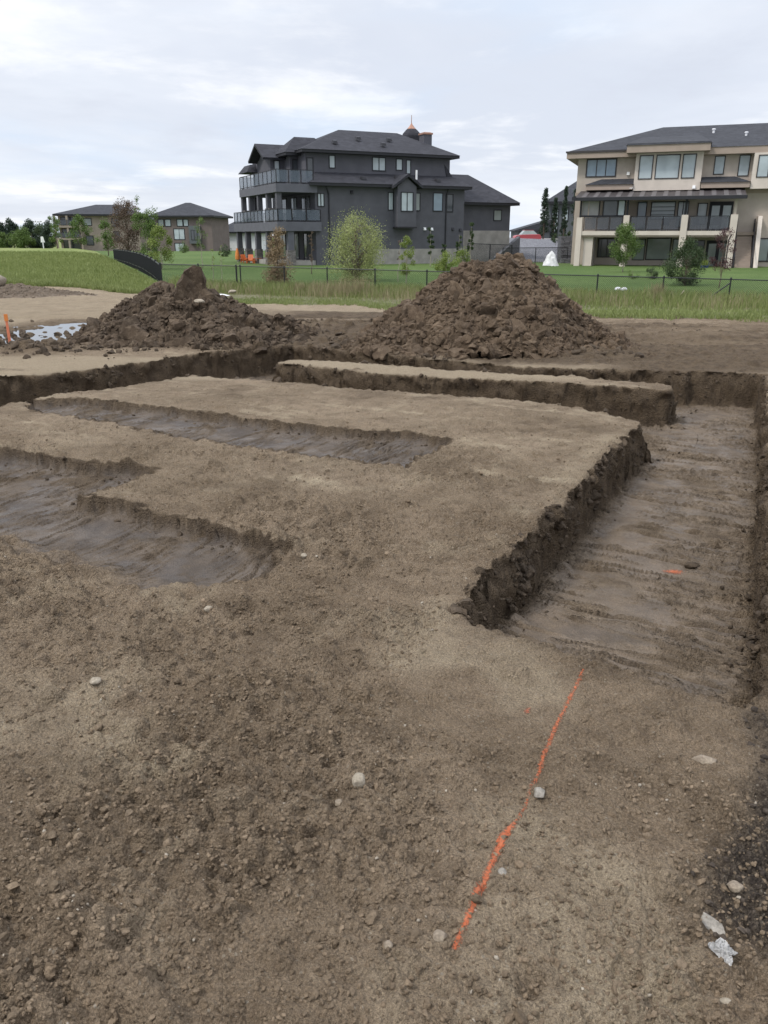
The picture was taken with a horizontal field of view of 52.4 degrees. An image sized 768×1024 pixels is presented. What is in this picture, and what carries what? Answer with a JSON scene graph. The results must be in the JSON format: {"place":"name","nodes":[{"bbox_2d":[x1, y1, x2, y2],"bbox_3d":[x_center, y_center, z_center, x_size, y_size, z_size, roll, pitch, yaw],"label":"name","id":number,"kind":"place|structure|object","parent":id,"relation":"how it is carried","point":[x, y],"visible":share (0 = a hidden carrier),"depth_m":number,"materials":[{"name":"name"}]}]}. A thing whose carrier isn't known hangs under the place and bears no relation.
{"place":"outdoors","nodes":[
{"label":"outdoors","id":0,"kind":"place"},
{"bbox_2d":[0,250,157,288],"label":"field grass","id":1,"kind":"structure","parent":0,"point":[36,264],"depth_m":38.66,"materials":[{"name":"plant"}]},
{"bbox_2d":[5,276,238,300],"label":"field edge grass","id":2,"kind":"structure","parent":0,"point":[94,286],"depth_m":25.85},
{"bbox_2d":[0,240,364,787],"bbox_3d":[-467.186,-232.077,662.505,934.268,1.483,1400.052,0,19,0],"label":"field","id":3,"kind":"structure","parent":0,"point":[60,248],"depth_m":91.79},
{"bbox_2d":[0,231,8,247],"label":"belt tree","id":4,"kind":"object","parent":3,"relation":"on","point":[2,239],"visible":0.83,"depth_m":188.67,"materials":[{"name":"green plant"}]},
{"bbox_2d":[0,222,12,247],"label":"belt tree","id":5,"kind":"object","parent":3,"relation":"on","point":[3,229],"visible":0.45,"depth_m":193.63,"materials":[{"name":"green plant"}]},
{"bbox_2d":[4,217,18,247],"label":"belt tree","id":6,"kind":"object","parent":3,"relation":"on","point":[11,225],"visible":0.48,"depth_m":198.44,"materials":[{"name":"green plant"}]},
{"bbox_2d":[5,225,35,247],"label":"belt tree","id":7,"kind":"object","parent":3,"relation":"on","point":[21,237],"visible":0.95,"depth_m":187.36,"materials":[{"name":"green plant"}]},
{"bbox_2d":[22,218,44,247],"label":"belt tree","id":8,"kind":"object","parent":3,"relation":"on","point":[29,224],"visible":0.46,"depth_m":193.55,"materials":[{"name":"green plant"}]},
{"bbox_2d":[28,221,55,247],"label":"belt tree","id":9,"kind":"object","parent":3,"relation":"on","point":[36,230],"visible":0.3,"depth_m":197.68,"materials":[{"name":"green plant"}]},
{"bbox_2d":[39,220,55,247],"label":"belt tree","id":10,"kind":"object","parent":3,"relation":"on","point":[45,232],"visible":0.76,"depth_m":187.42,"materials":[{"name":"green plant"}]},
{"bbox_2d":[47,216,62,248],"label":"young tree","id":11,"kind":"object","parent":3,"relation":"on","point":[53,227],"visible":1,"depth_m":105.12,"materials":[{"name":"green plant"}]},
{"bbox_2d":[64,214,93,248],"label":"young tree","id":12,"kind":"object","parent":3,"relation":"on","point":[80,221],"visible":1,"depth_m":108.06,"materials":[{"name":"green plant"}]},
{"bbox_2d":[0,286,715,318],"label":"dirt track","id":13,"kind":"structure","parent":0,"point":[80,306],"depth_m":18.96,"materials":[{"name":"soil"}]},
{"bbox_2d":[0,283,96,297],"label":"gravel heap","id":14,"kind":"object","parent":13,"relation":"on","point":[17,290],"visible":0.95,"depth_m":22.07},
{"bbox_2d":[0,317,767,1023],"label":"ground","id":15,"kind":"structure","parent":0,"point":[634,631],"depth_m":3.17,"materials":[{"name":"soil"}]},
{"bbox_2d":[3,314,10,342],"bbox_3d":[-5.929,-2.832,12.311,0.052,0.565,0.028,-4,20,-11],"label":"survey stake","id":16,"kind":"object","parent":15,"relation":"on","point":[7,325],"visible":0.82,"depth_m":12.28,"materials":[{"name":"orange wood"}]},
{"bbox_2d":[0,322,86,343],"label":"puddle water","id":17,"kind":"structure","parent":15,"relation":"on","point":[51,330],"depth_m":14.18,"materials":[{"name":"grey liquid"}]},
{"bbox_2d":[64,281,319,359],"bbox_3d":[-3.188,-2.929,13.229,4.195,1.907,3.515,0,19,0],"label":"dirt pile","id":18,"kind":"object","parent":15,"relation":"on","point":[155,314],"visible":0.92,"depth_m":12.29,"materials":[{"name":"soil"}]},
{"bbox_2d":[174,265,206,300],"bbox_3d":[-3.173,-3.603,12.724,0.608,0.817,0.352,-3,22,-14],"label":"clay slab","id":19,"kind":"object","parent":18,"relation":"on","point":[191,282],"depth_m":12.58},
{"bbox_2d":[2,412,764,1023],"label":"pebbles","id":20,"kind":"object","parent":15,"relation":"on","point":[376,856],"visible":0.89,"depth_m":2.10,"materials":[{"name":"stone"}]},
{"bbox_2d":[0,318,767,710],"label":"damp soil clods","id":21,"kind":"object","parent":15,"relation":"on","point":[466,604],"visible":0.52,"depth_m":5.87,"materials":[{"name":"soil"}]},
{"bbox_2d":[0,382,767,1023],"bbox_3d":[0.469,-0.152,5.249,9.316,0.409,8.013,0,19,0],"label":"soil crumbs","id":22,"kind":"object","parent":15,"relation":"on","point":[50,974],"visible":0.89,"depth_m":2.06,"materials":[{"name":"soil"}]},
{"bbox_2d":[433,929,446,941],"bbox_3d":[0.135,1.032,1.894,0.033,0.028,0.027,7,21,19],"label":"field stone","id":23,"kind":"object","parent":15,"relation":"on","point":[439,935],"visible":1,"depth_m":1.89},
{"bbox_2d":[220,292,767,321],"bbox_3d":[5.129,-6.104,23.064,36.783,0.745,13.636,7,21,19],"label":"grass verge","id":24,"kind":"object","parent":15,"relation":"on","point":[244,296],"depth_m":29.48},
{"bbox_2d":[301,279,336,291],"bbox_3d":[-2.603,-9.289,32.155,1.549,0.698,0.929,-5,20,-13],"label":"grass clump","id":25,"kind":"object","parent":24,"relation":"on","point":[316,284],"visible":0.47,"depth_m":32.05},
{"bbox_2d":[321,278,355,292],"bbox_3d":[-1.784,-9.195,31.735,1.699,0.799,1.064,0,19,0],"label":"grass clump","id":26,"kind":"object","parent":24,"relation":"on","point":[333,287],"visible":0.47,"depth_m":31.69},
{"bbox_2d":[327,273,373,296],"bbox_3d":[-1.343,-9.148,31.377,1.973,0.950,1.267,0,19,0],"label":"grass clump","id":27,"kind":"object","parent":24,"relation":"on","point":[358,286],"visible":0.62,"depth_m":31.27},
{"bbox_2d":[165,275,767,318],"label":"verge grass","id":28,"kind":"structure","parent":24,"relation":"on","point":[647,301],"depth_m":28.18,"materials":[{"name":"plant"}]},
{"bbox_2d":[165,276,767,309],"bbox_3d":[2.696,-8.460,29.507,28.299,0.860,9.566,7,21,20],"label":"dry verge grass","id":29,"kind":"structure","parent":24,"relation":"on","point":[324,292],"depth_m":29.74,"materials":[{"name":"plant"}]},
{"bbox_2d":[335,252,656,361],"bbox_3d":[1.662,-2.945,12.578,5.002,2.380,4.180,0,19,0],"label":"dirt pile","id":30,"kind":"object","parent":15,"relation":"on","point":[516,305],"visible":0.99,"depth_m":11.45,"materials":[{"name":"soil"}]},
{"bbox_2d":[452,669,583,949],"bbox_3d":[0.482,0.813,2.463,0.069,0.053,1.457,10,22,25],"label":"paint line","id":31,"kind":"object","parent":15,"relation":"on","point":[484,882],"visible":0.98,"depth_m":2.17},
{"bbox_2d":[534,787,544,797],"bbox_3d":[0.473,0.856,2.372,0.036,0.034,0.035,0,19,0],"label":"field stone","id":32,"kind":"object","parent":15,"relation":"on","point":[539,792],"visible":1,"depth_m":2.36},
{"bbox_2d":[684,561,699,568],"bbox_3d":[1.970,0.342,4.987,0.106,0.044,0.057,0,19,0],"label":"soil clod","id":33,"kind":"object","parent":15,"relation":"on","point":[691,565],"visible":1,"depth_m":4.97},
{"bbox_2d":[692,754,716,763],"bbox_3d":[1.032,0.800,2.515,0.075,0.033,0.040,7,21,19],"label":"field stone","id":34,"kind":"object","parent":15,"relation":"on","point":[702,759],"visible":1,"depth_m":2.50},
{"bbox_2d":[701,912,724,934],"bbox_3d":[0.820,1.032,1.952,0.084,0.021,0.043,22,48,30],"label":"flat stone","id":35,"kind":"object","parent":15,"relation":"on","point":[712,923],"visible":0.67,"depth_m":1.94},
{"bbox_2d":[708,937,737,965],"bbox_3d":[0.799,1.031,1.837,0.067,0.023,0.063,17,38,18],"label":"plastic scrap","id":36,"kind":"object","parent":15,"relation":"on","point":[722,948],"visible":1,"depth_m":1.84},
{"bbox_2d":[690,706,767,957],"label":"topsoil crumbs","id":37,"kind":"object","parent":15,"relation":"on","point":[742,930],"visible":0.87,"depth_m":2.13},
{"bbox_2d":[728,880,743,892],"bbox_3d":[0.929,0.992,2.063,0.038,0.025,0.032,13,23,33],"label":"field stone","id":38,"kind":"object","parent":15,"relation":"on","point":[734,886],"visible":1,"depth_m":2.06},
{"bbox_2d":[0,0,767,236],"label":"sky","id":39,"kind":"structure","parent":0,"point":[164,103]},
{"bbox_2d":[96,238,767,296],"bbox_3d":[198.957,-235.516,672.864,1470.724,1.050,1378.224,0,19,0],"label":"lawn","id":40,"kind":"structure","parent":0,"point":[194,257],"depth_m":50.67,"materials":[{"name":"plant"}]},
{"bbox_2d":[52,205,147,250],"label":"house","id":41,"kind":"structure","parent":40,"relation":"on","point":[92,214],"depth_m":156.20,"materials":[{"name":"beige"}]},
{"bbox_2d":[63,240,80,248],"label":"window","id":42,"kind":"structure","parent":41,"relation":"in","point":[66,244],"depth_m":156.44,"materials":[{"name":"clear glass"}]},
{"bbox_2d":[92,217,116,255],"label":"young tree","id":43,"kind":"object","parent":40,"relation":"on","point":[102,224],"visible":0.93,"depth_m":86.36,"materials":[{"name":"green plant"}]},
{"bbox_2d":[106,197,142,251],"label":"budding tree","id":44,"kind":"object","parent":40,"relation":"on","point":[122,211],"visible":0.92,"depth_m":76.45,"materials":[{"name":"brown plant"}]},
{"bbox_2d":[113,249,162,280],"bbox_3d":[-17.466,-17.335,53.815,0.302,1.366,41.799,-7,21,-20],"label":"picket fence","id":45,"kind":"object","parent":40,"relation":"on","point":[147,265],"visible":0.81,"depth_m":47.10,"materials":[{"name":"black metal"}]},
{"bbox_2d":[130,208,160,256],"bbox_3d":[-18.957,-21.897,62.129,2.352,4.710,2.294,2,20,6],"label":"young tree","id":46,"kind":"object","parent":40,"relation":"on","point":[146,231],"visible":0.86,"depth_m":61.69,"materials":[{"name":"green plant"}]},
{"bbox_2d":[147,223,174,268],"bbox_3d":[-16.336,-19.261,56.775,2.129,3.333,1.984,-7,21,-20],"label":"young tree","id":47,"kind":"object","parent":40,"relation":"on","point":[164,253],"visible":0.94,"depth_m":56.62,"materials":[{"name":"green plant"}]},
{"bbox_2d":[148,203,232,250],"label":"house","id":48,"kind":"structure","parent":40,"relation":"on","point":[178,222],"depth_m":149.95,"materials":[{"name":"brown"}]},
{"bbox_2d":[173,228,184,239],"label":"window","id":49,"kind":"structure","parent":48,"relation":"in","point":[179,233],"depth_m":150.05,"materials":[{"name":"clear glass"}]},
{"bbox_2d":[193,216,207,267],"bbox_3d":[-13.730,-20.210,58.684,1.027,3.854,0.931,-5,20,-14],"label":"bare sapling","id":50,"kind":"object","parent":40,"relation":"on","point":[197,231],"visible":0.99,"depth_m":58.46,"materials":[{"name":"green plant"}]},
{"bbox_2d":[218,244,231,256],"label":"round shrub","id":51,"kind":"object","parent":40,"relation":"on","point":[227,253],"visible":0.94,"depth_m":90.88,"materials":[{"name":"green plant"}]},
{"bbox_2d":[229,221,273,250],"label":"house","id":52,"kind":"structure","parent":40,"relation":"on","point":[233,240],"depth_m":164.91,"materials":[{"name":"white"}]},
{"bbox_2d":[261,226,295,282],"bbox_3d":[-4.972,-11.929,36.583,1.708,2.994,1.710,-1,20,-3],"label":"dead conifer","id":53,"kind":"object","parent":40,"relation":"on","point":[273,254],"visible":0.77,"depth_m":36.41,"materials":[{"name":"brown plant"}]},
{"bbox_2d":[323,204,389,281],"bbox_3d":[-1.507,-14.255,41.576,3.791,4.049,3.563,-13,23,-32],"label":"willow shrub","id":54,"kind":"object","parent":40,"relation":"on","point":[354,250],"visible":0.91,"depth_m":41.41,"materials":[{"name":"green plant"}]},
{"bbox_2d":[234,115,519,265],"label":"grey house","id":55,"kind":"structure","parent":40,"relation":"on","point":[406,183],"depth_m":66.50,"materials":[{"name":"grey paint"}]},
{"bbox_2d":[273,160,280,182],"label":"window","id":56,"kind":"structure","parent":55,"relation":"in","point":[276,162],"depth_m":66.18,"materials":[{"name":"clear glass"}]},
{"bbox_2d":[282,199,286,221],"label":"window","id":57,"kind":"structure","parent":55,"relation":"in","point":[284,203],"depth_m":70.12,"materials":[{"name":"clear glass"}]},
{"bbox_2d":[290,197,296,217],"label":"window","id":58,"kind":"structure","parent":55,"relation":"in","point":[293,200],"depth_m":67.74,"materials":[{"name":"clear glass"}]},
{"bbox_2d":[292,159,297,181],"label":"window","id":59,"kind":"structure","parent":55,"relation":"in","point":[294,161],"depth_m":65.25,"materials":[{"name":"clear glass"}]},
{"bbox_2d":[294,233,299,258],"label":"window","id":60,"kind":"structure","parent":55,"relation":"in","point":[296,235],"depth_m":68.51,"materials":[{"name":"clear glass"}]},
{"bbox_2d":[301,196,310,221],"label":"window","id":61,"kind":"structure","parent":55,"relation":"in","point":[305,200],"depth_m":65.26,"materials":[{"name":"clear glass"}]},
{"bbox_2d":[303,233,311,259],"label":"window","id":62,"kind":"structure","parent":55,"relation":"in","point":[306,236],"depth_m":66.23,"materials":[{"name":"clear glass"}]},
{"bbox_2d":[306,157,313,178],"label":"window","id":63,"kind":"structure","parent":55,"relation":"in","point":[309,160],"depth_m":63.72,"materials":[{"name":"grey glass"}]},
{"bbox_2d":[317,193,324,206],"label":"window","id":64,"kind":"structure","parent":55,"relation":"in","point":[320,196],"depth_m":63.32,"materials":[{"name":"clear glass"}]},
{"bbox_2d":[329,155,335,167],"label":"window","id":65,"kind":"structure","parent":55,"relation":"in","point":[332,164],"depth_m":64.35,"materials":[{"name":"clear glass"}]},
{"bbox_2d":[372,157,385,170],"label":"window","id":66,"kind":"structure","parent":55,"relation":"in","point":[378,163],"depth_m":66.06,"materials":[{"name":"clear glass"}]},
{"bbox_2d":[388,192,393,209],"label":"window","id":67,"kind":"structure","parent":55,"relation":"in","point":[390,194],"depth_m":65.82,"materials":[{"name":"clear glass"}]},
{"bbox_2d":[396,158,402,170],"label":"window","id":68,"kind":"structure","parent":55,"relation":"in","point":[399,162],"depth_m":66.82,"materials":[{"name":"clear glass"}]},
{"bbox_2d":[416,193,420,210],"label":"window","id":69,"kind":"structure","parent":55,"relation":"in","point":[418,195],"depth_m":66.88,"materials":[{"name":"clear glass"}]},
{"bbox_2d":[433,192,442,211],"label":"window","id":70,"kind":"structure","parent":55,"relation":"in","point":[437,197],"depth_m":67.62,"materials":[{"name":"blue glass"}]},
{"bbox_2d":[447,194,453,211],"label":"window","id":71,"kind":"structure","parent":55,"relation":"in","point":[450,197],"depth_m":68.13,"materials":[{"name":"grey glass"}]},
{"bbox_2d":[493,210,501,220],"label":"window","id":72,"kind":"structure","parent":55,"relation":"in","point":[497,216],"depth_m":72.08,"materials":[{"name":"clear glass"}]},
{"bbox_2d":[399,235,415,282],"bbox_3d":[1.165,-12.706,39.475,0.893,2.522,1.061,4,20,11],"label":"young tree","id":73,"kind":"object","parent":40,"relation":"on","point":[405,244],"visible":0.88,"depth_m":39.33,"materials":[{"name":"green plant"}]},
{"bbox_2d":[427,227,434,266],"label":"columnar aspen","id":74,"kind":"object","parent":40,"relation":"on","point":[429,236],"visible":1,"depth_m":60.46,"materials":[{"name":"green plant"}]},
{"bbox_2d":[431,250,459,272],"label":"young tree","id":75,"kind":"object","parent":40,"relation":"on","point":[439,266],"visible":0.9,"depth_m":47.43,"materials":[{"name":"green plant"}]},
{"bbox_2d":[449,246,469,266],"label":"young tree","id":76,"kind":"object","parent":40,"relation":"on","point":[462,252],"visible":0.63,"depth_m":53.19,"materials":[{"name":"green plant"}]},
{"bbox_2d":[159,262,767,299],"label":"chainlink fence","id":77,"kind":"object","parent":40,"relation":"on","point":[427,276],"visible":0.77,"depth_m":31.56,"materials":[{"name":"black metal"}]},
{"bbox_2d":[467,222,474,258],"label":"columnar aspen","id":78,"kind":"object","parent":40,"relation":"on","point":[471,224],"visible":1,"depth_m":60.40,"materials":[{"name":"green plant"}]},
{"bbox_2d":[467,243,512,260],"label":"yard fence","id":79,"kind":"object","parent":40,"relation":"on","point":[489,250],"visible":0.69,"depth_m":66.11,"materials":[{"name":"black metal"}]},
{"bbox_2d":[493,236,519,259],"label":"wing wall","id":80,"kind":"structure","parent":40,"relation":"on","point":[515,242],"depth_m":74.87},
{"bbox_2d":[502,247,567,262],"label":"yard fence","id":81,"kind":"object","parent":40,"relation":"on","point":[541,252],"visible":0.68,"depth_m":69.37,"materials":[{"name":"black metal"}]},
{"bbox_2d":[543,251,558,265],"bbox_3d":[13.591,-20.545,63.257,1.370,1.235,0.997,0,19,0],"label":"tarp bundle","id":82,"kind":"object","parent":40,"relation":"on","point":[550,259],"visible":1,"depth_m":63.03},
{"bbox_2d":[541,181,576,237],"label":"house","id":83,"kind":"structure","parent":40,"relation":"on","point":[560,197],"depth_m":113.86,"materials":[{"name":"stone"}]},
{"bbox_2d":[557,236,572,262],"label":"retaining wall","id":84,"kind":"structure","parent":40,"relation":"on","point":[564,241],"depth_m":72.58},
{"bbox_2d":[607,222,644,271],"bbox_3d":[16.163,-17.610,52.054,2.233,3.375,2.177,9,22,25],"label":"young tree","id":85,"kind":"object","parent":40,"relation":"on","point":[624,232],"visible":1,"depth_m":51.71,"materials":[{"name":"green plant"}]},
{"bbox_2d":[646,265,659,278],"bbox_3d":[15.115,-13.438,43.971,0.746,0.898,0.873,12,23,31],"label":"lawn shrub","id":86,"kind":"object","parent":40,"relation":"on","point":[655,273],"visible":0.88,"depth_m":43.96,"materials":[{"name":"green plant"}]},
{"bbox_2d":[644,280,668,296],"bbox_3d":[9.973,-8.062,28.464,0.964,0.847,1.002,9,22,25],"label":"grass clump","id":87,"kind":"object","parent":40,"relation":"on","point":[655,287],"visible":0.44,"depth_m":28.45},
{"bbox_2d":[566,123,767,267],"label":"tan house","id":88,"kind":"structure","parent":40,"relation":"on","point":[683,182],"depth_m":61.53,"materials":[{"name":"paint"}]},
{"bbox_2d":[585,158,617,177],"bbox_3d":[17.737,-28.083,63.672,2.430,1.400,0.070,7,21,19],"label":"window","id":89,"kind":"structure","parent":88,"relation":"in","point":[606,167],"depth_m":63.67,"materials":[{"name":"blue glass"}]},
{"bbox_2d":[597,238,617,257],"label":"window","id":90,"kind":"structure","parent":88,"relation":"in","point":[602,249],"depth_m":65.44,"materials":[{"name":"black glass"}]},
{"bbox_2d":[632,239,645,259],"bbox_3d":[21.110,-21.739,64.615,0.990,1.690,0.070,7,21,19],"label":"window","id":91,"kind":"structure","parent":88,"relation":"in","point":[640,256],"depth_m":64.61,"materials":[{"name":"grey glass"}]},
{"bbox_2d":[637,202,647,215],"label":"window","id":92,"kind":"structure","parent":88,"relation":"in","point":[642,206],"depth_m":63.60,"materials":[{"name":"grey glass"}]},
{"bbox_2d":[645,238,671,259],"bbox_3d":[22.552,-21.615,64.102,1.940,1.760,0.070,7,21,19],"label":"window","id":93,"kind":"structure","parent":88,"relation":"in","point":[656,248],"depth_m":64.11,"materials":[{"name":"grey glass"}]},
{"bbox_2d":[650,201,675,219],"bbox_3d":[22.570,-24.389,63.113,1.890,1.390,0.070,7,21,19],"label":"window","id":94,"kind":"structure","parent":88,"relation":"in","point":[658,208],"depth_m":63.05,"materials":[{"name":"grey glass"}]},
{"bbox_2d":[671,239,678,259],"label":"window","id":95,"kind":"structure","parent":88,"relation":"in","point":[675,241],"depth_m":63.60,"materials":[{"name":"grey glass"}]},
{"bbox_2d":[677,201,689,227],"bbox_3d":[24.000,-23.933,62.722,0.840,1.990,0.070,7,21,19],"label":"window","id":96,"kind":"structure","parent":88,"relation":"in","point":[681,204],"depth_m":62.61,"materials":[{"name":"grey glass"}]},
{"bbox_2d":[691,240,704,265],"bbox_3d":[25.457,-20.951,63.215,0.840,2.040,0.070,7,21,19],"label":"window","id":97,"kind":"structure","parent":88,"relation":"in","point":[700,242],"depth_m":62.96,"materials":[{"name":"black glass"}]},
{"bbox_2d":[697,203,707,216],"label":"window","id":98,"kind":"structure","parent":88,"relation":"in","point":[702,207],"depth_m":62.14,"materials":[{"name":"grey glass"}]},
{"bbox_2d":[704,240,726,265],"bbox_3d":[26.765,-20.667,62.785,1.700,2.250,0.075,7,21,19],"label":"door","id":99,"kind":"structure","parent":88,"relation":"in","point":[711,249],"depth_m":62.70,"materials":[{"name":"clear glass"}]},
{"bbox_2d":[713,155,725,174],"bbox_3d":[26.142,-27.033,60.798,0.780,1.360,0.070,7,21,19],"label":"window","id":100,"kind":"structure","parent":88,"relation":"in","point":[719,164],"depth_m":60.80,"materials":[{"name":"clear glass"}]},
{"bbox_2d":[706,201,733,230],"bbox_3d":[26.648,-23.448,61.847,1.750,2.180,0.075,7,21,19],"label":"door","id":101,"kind":"structure","parent":88,"relation":"in","point":[723,208],"depth_m":61.67,"materials":[{"name":"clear glass"}]},
{"bbox_2d":[737,154,751,175],"bbox_3d":[27.816,-26.764,60.247,0.820,1.540,0.070,7,21,19],"label":"window","id":102,"kind":"structure","parent":88,"relation":"in","point":[744,160],"depth_m":60.24,"materials":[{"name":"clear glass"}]},
{"bbox_2d":[758,238,767,261],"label":"window","id":103,"kind":"structure","parent":88,"relation":"in","point":[763,249],"depth_m":61.59,"materials":[{"name":"grey glass"}]},
{"bbox_2d":[659,235,708,284],"bbox_3d":[14.660,-12.240,38.182,2.196,2.509,2.112,-1,20,-4],"label":"bushy spruce","id":104,"kind":"object","parent":40,"relation":"on","point":[684,251],"visible":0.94,"depth_m":37.87,"materials":[{"name":"green plant"}]},
{"bbox_2d":[708,227,736,287],"bbox_3d":[15.658,-11.681,36.089,1.286,2.849,1.134,5,20,14],"label":"purple tree","id":105,"kind":"object","parent":40,"relation":"on","point":[720,264],"visible":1,"depth_m":35.98,"materials":[{"name":"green plant"}]},
{"bbox_2d":[492,238,557,261],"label":"gravel slope","id":106,"kind":"structure","parent":0,"point":[525,243],"depth_m":85.68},
{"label":"street ground","id":107,"kind":"structure","parent":0,"visible":0},
{"bbox_2d":[513,230,540,238],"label":"parked car","id":108,"kind":"object","parent":107,"relation":"on","point":[529,234],"visible":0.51,"depth_m":95.10,"materials":[{"name":"red paint"}]},
{"bbox_2d":[509,219,553,237],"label":"garage","id":109,"kind":"structure","parent":107,"relation":"on","point":[535,226],"depth_m":111.04,"materials":[{"name":"stone"}]},
{"bbox_2d":[538,187,549,238],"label":"columnar poplar","id":110,"kind":"object","parent":107,"relation":"on","point":[545,204],"visible":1,"depth_m":96.05,"materials":[{"name":"green plant"}]},
{"bbox_2d":[550,197,558,237],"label":"columnar poplar","id":111,"kind":"object","parent":107,"relation":"on","point":[554,212],"visible":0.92,"depth_m":96.24,"materials":[{"name":"green plant"}]},
{"bbox_2d":[559,185,568,235],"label":"columnar poplar","id":112,"kind":"object","parent":107,"relation":"on","point":[564,226],"visible":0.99,"depth_m":96.11,"materials":[{"name":"green plant"}]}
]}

